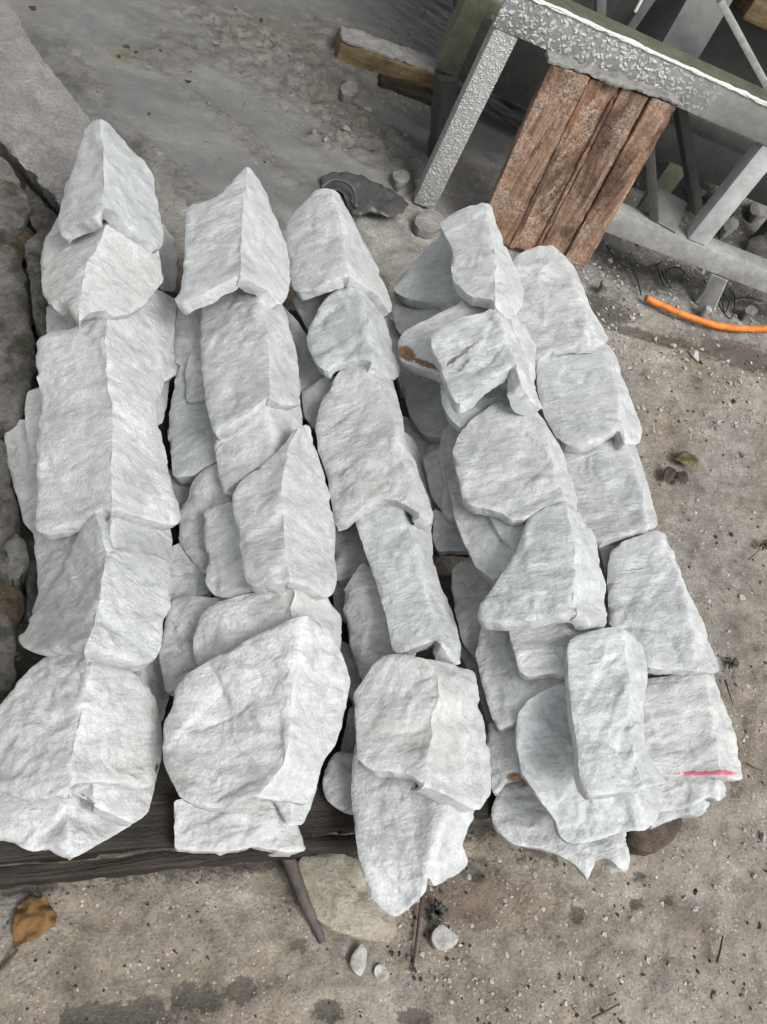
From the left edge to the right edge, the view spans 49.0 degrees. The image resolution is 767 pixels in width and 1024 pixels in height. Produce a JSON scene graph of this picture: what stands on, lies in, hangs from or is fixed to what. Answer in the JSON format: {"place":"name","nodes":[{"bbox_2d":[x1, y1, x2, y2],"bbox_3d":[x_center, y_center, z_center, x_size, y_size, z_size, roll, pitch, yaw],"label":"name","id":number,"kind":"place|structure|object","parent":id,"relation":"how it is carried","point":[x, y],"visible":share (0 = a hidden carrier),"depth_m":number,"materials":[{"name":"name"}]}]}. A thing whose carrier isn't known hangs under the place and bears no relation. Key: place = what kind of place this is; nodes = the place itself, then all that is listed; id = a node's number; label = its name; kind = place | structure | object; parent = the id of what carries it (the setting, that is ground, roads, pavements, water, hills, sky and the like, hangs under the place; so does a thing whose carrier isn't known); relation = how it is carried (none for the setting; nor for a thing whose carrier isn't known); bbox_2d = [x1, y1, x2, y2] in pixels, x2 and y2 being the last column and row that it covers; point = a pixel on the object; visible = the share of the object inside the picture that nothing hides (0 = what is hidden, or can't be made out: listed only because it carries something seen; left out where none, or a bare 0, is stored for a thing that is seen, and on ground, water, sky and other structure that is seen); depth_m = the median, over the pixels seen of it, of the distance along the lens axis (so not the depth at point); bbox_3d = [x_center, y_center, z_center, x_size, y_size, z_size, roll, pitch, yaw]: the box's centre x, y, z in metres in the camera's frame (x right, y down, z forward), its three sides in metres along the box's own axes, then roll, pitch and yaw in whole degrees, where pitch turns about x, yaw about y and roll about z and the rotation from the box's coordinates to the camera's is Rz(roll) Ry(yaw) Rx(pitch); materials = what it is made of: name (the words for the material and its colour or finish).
{"place":"outdoors","nodes":[
{"label":"outdoors","id":0,"kind":"place"},
{"bbox_2d":[0,137,766,1023],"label":"ground","id":1,"kind":"structure","parent":0,"point":[246,899],"depth_m":1.62,"materials":[{"name":"concrete"}]},
{"bbox_2d":[0,613,17,703],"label":"bank rock","id":2,"kind":"object","parent":1,"relation":"on","point":[8,634],"visible":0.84,"depth_m":1.38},
{"bbox_2d":[0,439,20,547],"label":"bank rock","id":3,"kind":"object","parent":1,"relation":"on","point":[9,519],"visible":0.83,"depth_m":1.49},
{"bbox_2d":[0,580,24,627],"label":"bank rock","id":4,"kind":"object","parent":1,"relation":"on","point":[12,606],"visible":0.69,"depth_m":1.43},
{"bbox_2d":[0,157,30,243],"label":"bank rock","id":5,"kind":"object","parent":1,"relation":"on","point":[15,209],"visible":0.81,"depth_m":1.95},
{"bbox_2d":[4,533,29,589],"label":"bank rock","id":6,"kind":"object","parent":1,"relation":"on","point":[15,547],"visible":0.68,"depth_m":1.47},
{"bbox_2d":[0,243,36,465],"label":"bank rock","id":7,"kind":"object","parent":1,"relation":"on","point":[18,353],"visible":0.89,"depth_m":1.70,"materials":[{"name":"stone"}]},
{"bbox_2d":[4,419,37,529],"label":"corner stone","id":8,"kind":"object","parent":7,"relation":"on","point":[22,468],"visible":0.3,"depth_m":1.53,"materials":[{"name":"white stone"}]},
{"bbox_2d":[25,388,41,467],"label":"corner stone","id":9,"kind":"object","parent":8,"relation":"on","point":[33,410],"visible":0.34,"depth_m":1.55,"materials":[{"name":"white stone"}]},
{"bbox_2d":[31,516,171,612],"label":"corner stone","id":10,"kind":"object","parent":8,"relation":"on","point":[51,556],"visible":0.26,"depth_m":1.36,"materials":[{"name":"white stone"}]},
{"bbox_2d":[19,512,170,671],"bbox_3d":[-0.415,0.136,1.259,0.203,0.205,0.267,23,50,-9],"label":"corner stone","id":11,"kind":"object","parent":10,"relation":"on","point":[104,602],"visible":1,"depth_m":1.23,"materials":[{"name":"white stone"}]},
{"bbox_2d":[23,538,37,624],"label":"bank rock","id":12,"kind":"object","parent":1,"relation":"on","point":[30,591],"visible":0.45,"depth_m":1.47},
{"bbox_2d":[11,894,56,948],"bbox_3d":[-0.532,0.613,1.268,0.069,0.017,0.059,-24,69,-36],"label":"fallen leaf","id":13,"kind":"object","parent":1,"relation":"on","point":[35,917],"visible":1,"depth_m":1.27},
{"bbox_2d":[25,230,49,350],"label":"bank rock","id":14,"kind":"object","parent":1,"relation":"on","point":[34,249],"visible":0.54,"depth_m":1.79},
{"bbox_2d":[40,231,50,299],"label":"corner stone","id":15,"kind":"object","parent":14,"relation":"on","point":[42,252],"visible":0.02,"depth_m":1.77,"materials":[{"name":"white stone"}]},
{"bbox_2d":[41,217,163,330],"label":"corner stone","id":16,"kind":"object","parent":15,"relation":"on","point":[105,270],"visible":0.75,"depth_m":1.61,"materials":[{"name":"white stone"}]},
{"bbox_2d":[58,119,163,254],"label":"corner stone","id":17,"kind":"object","parent":16,"relation":"on","point":[110,181],"visible":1,"depth_m":1.70,"materials":[{"name":"white stone"}]},
{"bbox_2d":[25,184,57,234],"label":"bank rock","id":18,"kind":"object","parent":1,"relation":"on","point":[42,216],"visible":0.41,"depth_m":2.01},
{"bbox_2d":[0,0,90,215],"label":"concrete edging","id":19,"kind":"object","parent":1,"relation":"on","point":[45,122],"visible":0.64,"depth_m":2.12,"materials":[{"name":"concrete"}]},
{"bbox_2d":[157,224,176,291],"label":"corner stone","id":20,"kind":"object","parent":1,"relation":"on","point":[167,255],"visible":0.41,"depth_m":2.06,"materials":[{"name":"white stone"}]},
{"bbox_2d":[8,0,527,231],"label":"slurry mud","id":21,"kind":"structure","parent":1,"relation":"on","point":[183,116],"depth_m":2.74,"materials":[{"name":"soil"}]},
{"bbox_2d":[321,171,408,217],"bbox_3d":[-0.062,-0.998,2.641,0.256,0.029,0.233,37,49,3],"label":"plastic sheet","id":22,"kind":"object","parent":21,"relation":"on","point":[375,198],"visible":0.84,"depth_m":2.65,"materials":[{"name":"plastic"}]},
{"bbox_2d":[334,26,435,89],"bbox_3d":[0.028,-1.689,3.185,0.446,0.133,0.131,8,54,-20],"label":"mud timber","id":23,"kind":"object","parent":21,"relation":"on","point":[359,49],"visible":0.74,"depth_m":3.12,"materials":[{"name":"wood"}]},
{"bbox_2d":[428,0,501,155],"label":"machine stand","id":24,"kind":"object","parent":21,"relation":"on","point":[461,30],"visible":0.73,"depth_m":2.64,"materials":[{"name":"green paint"}]},
{"bbox_2d":[0,290,605,889],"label":"pallet","id":25,"kind":"object","parent":1,"relation":"on","point":[152,828],"visible":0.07,"depth_m":1.33,"materials":[{"name":"brown wood"}]},
{"bbox_2d":[0,792,131,859],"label":"corner stone","id":26,"kind":"object","parent":25,"relation":"on","point":[71,828],"visible":0.65,"depth_m":1.20,"materials":[{"name":"white stone"}]},
{"bbox_2d":[0,654,162,802],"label":"corner stone","id":27,"kind":"object","parent":26,"relation":"on","point":[67,722],"visible":0.98,"depth_m":1.21,"materials":[{"name":"white stone"}]},
{"bbox_2d":[71,768,158,825],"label":"corner stone","id":28,"kind":"object","parent":26,"relation":"on","point":[118,806],"visible":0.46,"depth_m":1.21,"materials":[{"name":"white stone"}]},
{"bbox_2d":[135,653,168,720],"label":"corner stone","id":29,"kind":"object","parent":25,"relation":"on","point":[150,674],"visible":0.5,"depth_m":1.39,"materials":[{"name":"white stone"}]},
{"bbox_2d":[154,290,178,382],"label":"corner stone","id":30,"kind":"object","parent":25,"relation":"on","point":[172,369],"visible":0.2,"depth_m":1.78,"materials":[{"name":"white stone"}]},
{"bbox_2d":[35,294,180,539],"bbox_3d":[-0.495,-0.223,1.552,0.276,0.210,0.674,4,55,-23],"label":"corner stone","id":31,"kind":"object","parent":30,"relation":"on","point":[100,448],"visible":0.98,"depth_m":1.45,"materials":[{"name":"white stone"}]},
{"bbox_2d":[174,308,201,367],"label":"corner stone","id":32,"kind":"object","parent":30,"relation":"on","point":[187,333],"visible":0.42,"depth_m":1.81,"materials":[{"name":"white stone"}]},
{"bbox_2d":[169,543,196,601],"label":"corner stone","id":33,"kind":"object","parent":25,"relation":"on","point":[183,576],"visible":0.47,"depth_m":1.48,"materials":[{"name":"white stone"}]},
{"bbox_2d":[159,595,222,695],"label":"corner stone","id":34,"kind":"object","parent":33,"relation":"on","point":[178,662],"visible":0.51,"depth_m":1.39,"materials":[{"name":"white stone"}]},
{"bbox_2d":[193,589,341,666],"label":"corner stone","id":35,"kind":"object","parent":34,"relation":"on","point":[226,626],"visible":0.52,"depth_m":1.35,"materials":[{"name":"white stone"}]},
{"bbox_2d":[163,616,349,811],"bbox_3d":[-0.177,0.305,1.267,0.291,0.157,0.272,4,55,-23],"label":"corner stone","id":36,"kind":"object","parent":35,"relation":"on","point":[259,716],"visible":1,"depth_m":1.24,"materials":[{"name":"white stone"}]},
{"bbox_2d":[167,352,216,484],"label":"corner stone","id":37,"kind":"object","parent":25,"relation":"on","point":[191,441],"visible":0.48,"depth_m":1.65,"materials":[{"name":"white stone"}]},
{"bbox_2d":[185,336,204,404],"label":"corner stone","id":38,"kind":"object","parent":37,"relation":"on","point":[195,392],"visible":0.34,"depth_m":1.71,"materials":[{"name":"white stone"}]},
{"bbox_2d":[200,287,299,439],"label":"corner stone","id":39,"kind":"object","parent":38,"relation":"on","point":[250,367],"visible":0.88,"depth_m":1.66,"materials":[{"name":"white stone"}]},
{"bbox_2d":[175,167,290,314],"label":"corner stone","id":40,"kind":"object","parent":39,"relation":"on","point":[234,240],"visible":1,"depth_m":1.75,"materials":[{"name":"white stone"}]},
{"bbox_2d":[213,399,302,499],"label":"corner stone","id":41,"kind":"object","parent":37,"relation":"on","point":[257,441],"visible":0.54,"depth_m":1.55,"materials":[{"name":"white stone"}]},
{"bbox_2d":[232,425,336,600],"bbox_3d":[-0.164,-0.003,1.484,0.203,0.141,0.370,4,55,-23],"label":"corner stone","id":42,"kind":"object","parent":41,"relation":"on","point":[283,515],"visible":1,"depth_m":1.43,"materials":[{"name":"white stone"}]},
{"bbox_2d":[179,463,232,575],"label":"corner stone","id":43,"kind":"object","parent":25,"relation":"on","point":[206,492],"visible":0.41,"depth_m":1.53,"materials":[{"name":"white stone"}]},
{"bbox_2d":[203,502,253,599],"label":"corner stone","id":44,"kind":"object","parent":43,"relation":"on","point":[225,578],"visible":0.63,"depth_m":1.44,"materials":[{"name":"white stone"}]},
{"bbox_2d":[173,799,305,856],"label":"corner stone","id":45,"kind":"object","parent":25,"relation":"on","point":[257,824],"visible":0.73,"depth_m":1.29,"materials":[{"name":"white stone"}]},
{"bbox_2d":[293,341,304,420],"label":"corner stone","id":46,"kind":"object","parent":25,"relation":"on","point":[298,352],"visible":0.14,"depth_m":1.87,"materials":[{"name":"white stone"}]},
{"bbox_2d":[302,375,334,433],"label":"corner stone","id":47,"kind":"object","parent":46,"relation":"on","point":[313,395],"visible":0.52,"depth_m":1.80,"materials":[{"name":"white stone"}]},
{"bbox_2d":[315,366,432,530],"bbox_3d":[-0.029,-0.154,1.704,0.197,0.130,0.467,4,55,-23],"label":"corner stone","id":48,"kind":"object","parent":47,"relation":"on","point":[367,461],"visible":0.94,"depth_m":1.65,"materials":[{"name":"white stone"}]},
{"bbox_2d":[284,307,323,390],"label":"corner stone","id":49,"kind":"object","parent":25,"relation":"on","point":[311,374],"visible":0.49,"depth_m":1.89,"materials":[{"name":"white stone"}]},
{"bbox_2d":[306,287,399,379],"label":"corner stone","id":50,"kind":"object","parent":49,"relation":"on","point":[348,327],"visible":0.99,"depth_m":1.82,"materials":[{"name":"white stone"}]},
{"bbox_2d":[293,289,338,330],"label":"corner stone","id":51,"kind":"object","parent":25,"relation":"on","point":[306,310],"visible":0.23,"depth_m":1.98,"materials":[{"name":"white stone"}]},
{"bbox_2d":[284,188,391,316],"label":"corner stone","id":52,"kind":"object","parent":51,"relation":"on","point":[327,249],"visible":0.98,"depth_m":1.97,"materials":[{"name":"white stone"}]},
{"bbox_2d":[322,752,353,814],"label":"corner stone","id":53,"kind":"object","parent":25,"relation":"on","point":[337,780],"visible":0.56,"depth_m":1.41,"materials":[{"name":"white stone"}]},
{"bbox_2d":[351,709,473,916],"bbox_3d":[0.059,0.465,1.366,0.212,0.133,0.327,4,55,-23],"label":"corner stone","id":54,"kind":"object","parent":53,"relation":"on","point":[409,843],"visible":0.69,"depth_m":1.32,"materials":[{"name":"white stone"}]},
{"bbox_2d":[353,654,490,812],"bbox_3d":[0.071,0.364,1.369,0.278,0.176,0.238,4,55,-23],"label":"corner stone","id":55,"kind":"object","parent":54,"relation":"on","point":[419,722],"visible":1,"depth_m":1.32,"materials":[{"name":"white stone"}]},
{"bbox_2d":[333,555,346,622],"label":"corner stone","id":56,"kind":"object","parent":25,"relation":"on","point":[338,593],"visible":0.16,"depth_m":1.62,"materials":[{"name":"white stone"}]},
{"bbox_2d":[335,523,369,585],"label":"corner stone","id":57,"kind":"object","parent":56,"relation":"on","point":[350,557],"visible":0.49,"depth_m":1.63,"materials":[{"name":"white stone"}]},
{"bbox_2d":[343,563,415,679],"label":"corner stone","id":58,"kind":"object","parent":56,"relation":"on","point":[367,628],"visible":0.56,"depth_m":1.51,"materials":[{"name":"white stone"}]},
{"bbox_2d":[355,505,460,664],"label":"corner stone","id":59,"kind":"object","parent":58,"relation":"on","point":[397,548],"visible":0.95,"depth_m":1.51,"materials":[{"name":"white stone"}]},
{"bbox_2d":[385,316,404,397],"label":"corner stone","id":60,"kind":"object","parent":25,"relation":"on","point":[394,336],"visible":0.26,"depth_m":2.10,"materials":[{"name":"white stone"}]},
{"bbox_2d":[392,294,443,336],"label":"corner stone","id":61,"kind":"object","parent":60,"relation":"on","point":[405,317],"visible":0.31,"depth_m":2.10,"materials":[{"name":"white stone"}]},
{"bbox_2d":[393,237,462,309],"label":"corner stone","id":62,"kind":"object","parent":61,"relation":"on","point":[424,282],"visible":0.66,"depth_m":2.11,"materials":[{"name":"white stone"}]},
{"bbox_2d":[403,416,439,509],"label":"corner stone","id":63,"kind":"object","parent":25,"relation":"on","point":[424,447],"visible":0.14,"depth_m":1.95,"materials":[{"name":"white stone"}]},
{"bbox_2d":[424,449,443,511],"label":"corner stone","id":64,"kind":"object","parent":63,"relation":"on","point":[433,472],"visible":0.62,"depth_m":1.81,"materials":[{"name":"white stone"}]},
{"bbox_2d":[439,424,458,523],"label":"corner stone","id":65,"kind":"object","parent":64,"relation":"on","point":[449,434],"visible":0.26,"depth_m":1.81,"materials":[{"name":"white stone"}]},
{"bbox_2d":[439,383,505,433],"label":"corner stone","id":66,"kind":"object","parent":65,"relation":"on","point":[458,422],"visible":0.27,"depth_m":1.80,"materials":[{"name":"white stone"}]},
{"bbox_2d":[398,300,535,390],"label":"corner stone","id":67,"kind":"object","parent":66,"relation":"on","point":[414,350],"visible":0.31,"depth_m":1.88,"materials":[{"name":"white stone"}]},
{"bbox_2d":[440,202,523,318],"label":"corner stone","id":68,"kind":"object","parent":67,"relation":"on","point":[484,273],"visible":0.98,"depth_m":1.96,"materials":[{"name":"white stone"}]},
{"bbox_2d":[431,309,541,415],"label":"corner stone","id":69,"kind":"object","parent":67,"relation":"on","point":[476,357],"visible":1,"depth_m":1.73,"materials":[{"name":"white stone"}]},
{"bbox_2d":[447,477,515,585],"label":"corner stone","id":70,"kind":"object","parent":65,"relation":"on","point":[489,552],"visible":0.54,"depth_m":1.64,"materials":[{"name":"white stone"}]},
{"bbox_2d":[452,391,576,526],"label":"corner stone","id":71,"kind":"object","parent":65,"relation":"on","point":[510,467],"visible":0.88,"depth_m":1.68,"materials":[{"name":"white stone"}]},
{"bbox_2d":[401,370,448,443],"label":"corner stone","id":72,"kind":"object","parent":25,"relation":"on","point":[428,419],"visible":0.7,"depth_m":1.96,"materials":[{"name":"white stone"}]},
{"bbox_2d":[432,510,466,555],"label":"corner stone","id":73,"kind":"object","parent":25,"relation":"on","point":[446,538],"visible":0.7,"depth_m":1.75,"materials":[{"name":"white stone"}]},
{"bbox_2d":[458,630,491,734],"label":"corner stone","id":74,"kind":"object","parent":25,"relation":"on","point":[467,661],"visible":0.2,"depth_m":1.60,"materials":[{"name":"white stone"}]},
{"bbox_2d":[451,560,492,658],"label":"corner stone","id":75,"kind":"object","parent":74,"relation":"on","point":[471,588],"visible":0.68,"depth_m":1.65,"materials":[{"name":"white stone"}]},
{"bbox_2d":[475,626,563,731],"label":"corner stone","id":76,"kind":"object","parent":75,"relation":"on","point":[508,691],"visible":0.63,"depth_m":1.51,"materials":[{"name":"white stone"}]},
{"bbox_2d":[509,622,589,680],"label":"corner stone","id":77,"kind":"object","parent":76,"relation":"on","point":[538,652],"visible":0.58,"depth_m":1.49,"materials":[{"name":"white stone"}]},
{"bbox_2d":[477,501,606,630],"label":"corner stone","id":78,"kind":"object","parent":77,"relation":"on","point":[552,573],"visible":1,"depth_m":1.51,"materials":[{"name":"white stone"}]},
{"bbox_2d":[486,722,522,795],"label":"corner stone","id":79,"kind":"object","parent":74,"relation":"on","point":[503,761],"visible":0.52,"depth_m":1.48,"materials":[{"name":"white stone"}]},
{"bbox_2d":[491,779,629,879],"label":"corner stone","id":80,"kind":"object","parent":25,"relation":"on","point":[520,817],"visible":0.52,"depth_m":1.49,"materials":[{"name":"white stone"}]},
{"bbox_2d":[514,680,662,844],"bbox_3d":[0.353,0.451,1.451,0.315,0.143,0.231,38,49,4],"label":"corner stone","id":81,"kind":"object","parent":80,"relation":"on","point":[543,745],"visible":0.61,"depth_m":1.43,"materials":[{"name":"white stone"}]},
{"bbox_2d":[564,627,665,799],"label":"corner stone","id":82,"kind":"object","parent":81,"relation":"on","point":[606,675],"visible":1,"depth_m":1.38,"materials":[{"name":"white stone"}]},
{"bbox_2d":[597,532,647,578],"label":"corner stone","id":83,"kind":"object","parent":25,"relation":"on","point":[604,552],"visible":0.13,"depth_m":1.86,"materials":[{"name":"white stone"}]},
{"bbox_2d":[563,438,657,547],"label":"corner stone","id":84,"kind":"object","parent":83,"relation":"on","point":[613,496],"visible":0.72,"depth_m":1.92,"materials":[{"name":"white stone"}]},
{"bbox_2d":[535,344,641,452],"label":"corner stone","id":85,"kind":"object","parent":84,"relation":"on","point":[585,400],"visible":0.9,"depth_m":2.06,"materials":[{"name":"white stone"}]},
{"bbox_2d":[513,245,607,366],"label":"corner stone","id":86,"kind":"object","parent":85,"relation":"on","point":[556,315],"visible":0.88,"depth_m":2.22,"materials":[{"name":"white stone"}]},
{"bbox_2d":[648,800,708,828],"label":"corner stone","id":87,"kind":"object","parent":25,"relation":"on","point":[696,810],"visible":0.28,"depth_m":1.64,"materials":[{"name":"white stone"}]},
{"bbox_2d":[659,778,725,812],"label":"corner stone","id":88,"kind":"object","parent":87,"relation":"on","point":[679,794],"visible":0.53,"depth_m":1.63,"materials":[{"name":"white stone"}]},
{"bbox_2d":[643,674,742,781],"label":"corner stone","id":89,"kind":"object","parent":88,"relation":"on","point":[689,732],"visible":0.83,"depth_m":1.64,"materials":[{"name":"white stone"}]},
{"bbox_2d":[648,673,714,678],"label":"corner stone","id":90,"kind":"object","parent":25,"relation":"on","point":[650,675],"visible":0.02,"depth_m":1.73,"materials":[{"name":"white stone"}]},
{"bbox_2d":[605,531,718,676],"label":"corner stone","id":91,"kind":"object","parent":90,"relation":"on","point":[651,606],"visible":0.94,"depth_m":1.74,"materials":[{"name":"white stone"}]},
{"bbox_2d":[282,859,324,943],"bbox_3d":[-0.136,0.631,1.415,0.025,0.068,0.180,-22,68,-35],"label":"stick","id":92,"kind":"object","parent":1,"relation":"on","point":[296,879],"visible":0.84,"depth_m":1.41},
{"bbox_2d":[297,853,397,942],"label":"flat rock","id":93,"kind":"object","parent":1,"relation":"on","point":[343,901],"visible":0.79,"depth_m":1.44,"materials":[{"name":"stone"}]},
{"bbox_2d":[4,186,766,1023],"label":"dirt crumbs","id":94,"kind":"object","parent":1,"relation":"on","point":[494,836],"visible":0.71,"depth_m":1.59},
{"bbox_2d":[9,183,766,1023],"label":"gravel grit","id":95,"kind":"object","parent":1,"relation":"on","point":[491,981],"visible":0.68,"depth_m":2.05,"materials":[{"name":"gravel"}]},
{"bbox_2d":[378,73,456,106],"bbox_3d":[0.130,-1.558,3.160,0.333,0.059,0.078,6,54,-22],"label":"dark bar","id":96,"kind":"object","parent":1,"relation":"on","point":[410,90],"visible":0.45,"depth_m":3.12,"materials":[{"name":"brown wood"}]},
{"bbox_2d":[413,208,443,238],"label":"stone","id":97,"kind":"object","parent":1,"relation":"on","point":[426,223],"visible":0.95,"depth_m":2.69,"materials":[{"name":"stone"}]},
{"bbox_2d":[487,50,681,266],"bbox_3d":[0.573,-1.068,2.621,0.464,0.627,0.077,14,52,-16],"label":"rusty board","id":98,"kind":"object","parent":1,"relation":"on","point":[582,147],"visible":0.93,"depth_m":2.56,"materials":[{"name":"brown wood"}]},
{"bbox_2d":[414,0,766,315],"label":"steel table","id":99,"kind":"object","parent":1,"relation":"on","point":[721,107],"visible":0.91,"depth_m":2.53,"materials":[{"name":"silver metal"}]},
{"bbox_2d":[453,0,766,238],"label":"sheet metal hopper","id":100,"kind":"object","parent":1,"relation":"on","point":[729,36],"visible":0.3,"depth_m":2.92,"materials":[{"name":"metal"}]},
{"bbox_2d":[625,818,682,855],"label":"red rock","id":101,"kind":"object","parent":1,"relation":"on","point":[649,841],"visible":0.61,"depth_m":1.71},
{"bbox_2d":[644,294,766,331],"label":"orange hose","id":102,"kind":"object","parent":1,"relation":"on","point":[660,304],"visible":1,"depth_m":2.96,"materials":[{"name":"rubber"}]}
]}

